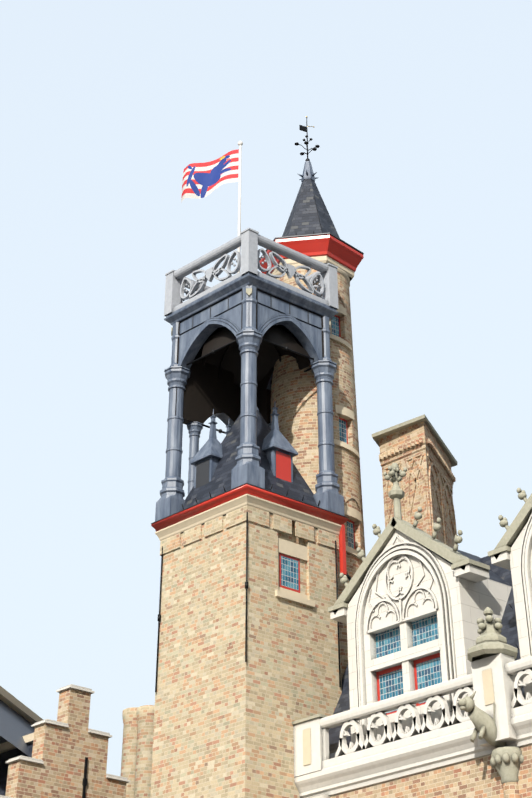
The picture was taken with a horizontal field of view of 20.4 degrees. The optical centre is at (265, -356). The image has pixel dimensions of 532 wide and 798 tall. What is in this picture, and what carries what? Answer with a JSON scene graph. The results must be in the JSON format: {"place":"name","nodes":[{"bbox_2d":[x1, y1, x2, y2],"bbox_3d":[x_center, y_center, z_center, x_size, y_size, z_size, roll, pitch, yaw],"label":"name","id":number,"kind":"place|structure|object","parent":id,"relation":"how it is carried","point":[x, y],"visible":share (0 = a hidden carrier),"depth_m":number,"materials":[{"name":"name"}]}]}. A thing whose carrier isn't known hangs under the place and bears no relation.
{"place":"outdoors","nodes":[
{"label":"outdoors","id":0,"kind":"place"},
{"bbox_2d":[0,684,154,797],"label":"stepped gable building","id":1,"kind":"structure","parent":0,"point":[64,755],"depth_m":33.78,"materials":[{"name":"beige brick"}]},
{"bbox_2d":[0,0,531,775],"label":"sky","id":2,"kind":"structure","parent":0,"point":[419,112],"materials":[{"name":"blue"}]},
{"bbox_2d":[292,556,531,797],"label":"facade","id":3,"kind":"structure","parent":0,"point":[481,747],"depth_m":28.38,"materials":[{"name":"brick"}]},
{"bbox_2d":[372,414,457,547],"bbox_3d":[3.829,22.100,35.720,1.604,4.989,3.950,-15,-51,13],"label":"chimney stack","id":4,"kind":"object","parent":3,"relation":"on","point":[417,448],"visible":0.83,"depth_m":36.12,"materials":[{"name":"brick"}]},
{"bbox_2d":[328,463,511,744],"bbox_3d":[3.742,20.610,31.675,2.833,5.158,4.180,34,-57,-26],"label":"dormer","id":5,"kind":"object","parent":3,"relation":"on","point":[411,604],"visible":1,"depth_m":30.72,"materials":[{"name":"stone"}]},
{"bbox_2d":[488,488,531,698],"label":"dormer","id":6,"kind":"object","parent":3,"relation":"on","point":[512,551],"visible":1,"depth_m":29.39,"materials":[{"name":"stone"}]},
{"label":"ground","id":7,"kind":"structure","parent":0,"visible":0},
{"bbox_2d":[150,483,350,797],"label":"tower shaft","id":8,"kind":"object","parent":7,"relation":"on","point":[248,666],"visible":0.98,"depth_m":32.05,"materials":[{"name":"beige brick"}]},
{"bbox_2d":[155,272,344,520],"bbox_3d":[-0.374,19.007,36.610,3.170,4.920,3.390,34,-57,-26],"label":"belfry","id":9,"kind":"object","parent":8,"relation":"on","point":[233,341],"visible":0.85,"depth_m":37.09,"materials":[{"name":"metal"}]},
{"bbox_2d":[237,141,242,272],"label":"flag pole","id":10,"kind":"object","parent":9,"relation":"on","point":[240,143],"visible":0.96,"depth_m":40.75,"materials":[{"name":"white metal"}]},
{"bbox_2d":[181,149,238,202],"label":"flag","id":11,"kind":"object","parent":10,"relation":"attached to","point":[202,180],"visible":1,"depth_m":41.62,"materials":[{"name":"fabric"}]},
{"bbox_2d":[164,228,338,316],"bbox_3d":[-0.374,17.019,38.884,3.160,1.120,3.380,34,-57,-26],"label":"balustrade","id":12,"kind":"object","parent":9,"relation":"on","point":[248,240],"visible":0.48,"depth_m":38.26,"materials":[{"name":"grey stone"}]},
{"bbox_2d":[182,403,319,509],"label":"tower roof","id":13,"kind":"structure","parent":8,"relation":"on","point":[213,461],"depth_m":35.20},
{"bbox_2d":[259,116,365,678],"bbox_3d":[1.242,20.224,37.327,2.978,18.498,2.782,34,-57,-26],"label":"stair turret","id":14,"kind":"object","parent":8,"relation":"on","point":[310,230],"visible":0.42,"depth_m":37.62,"materials":[{"name":"brick"}]}
]}

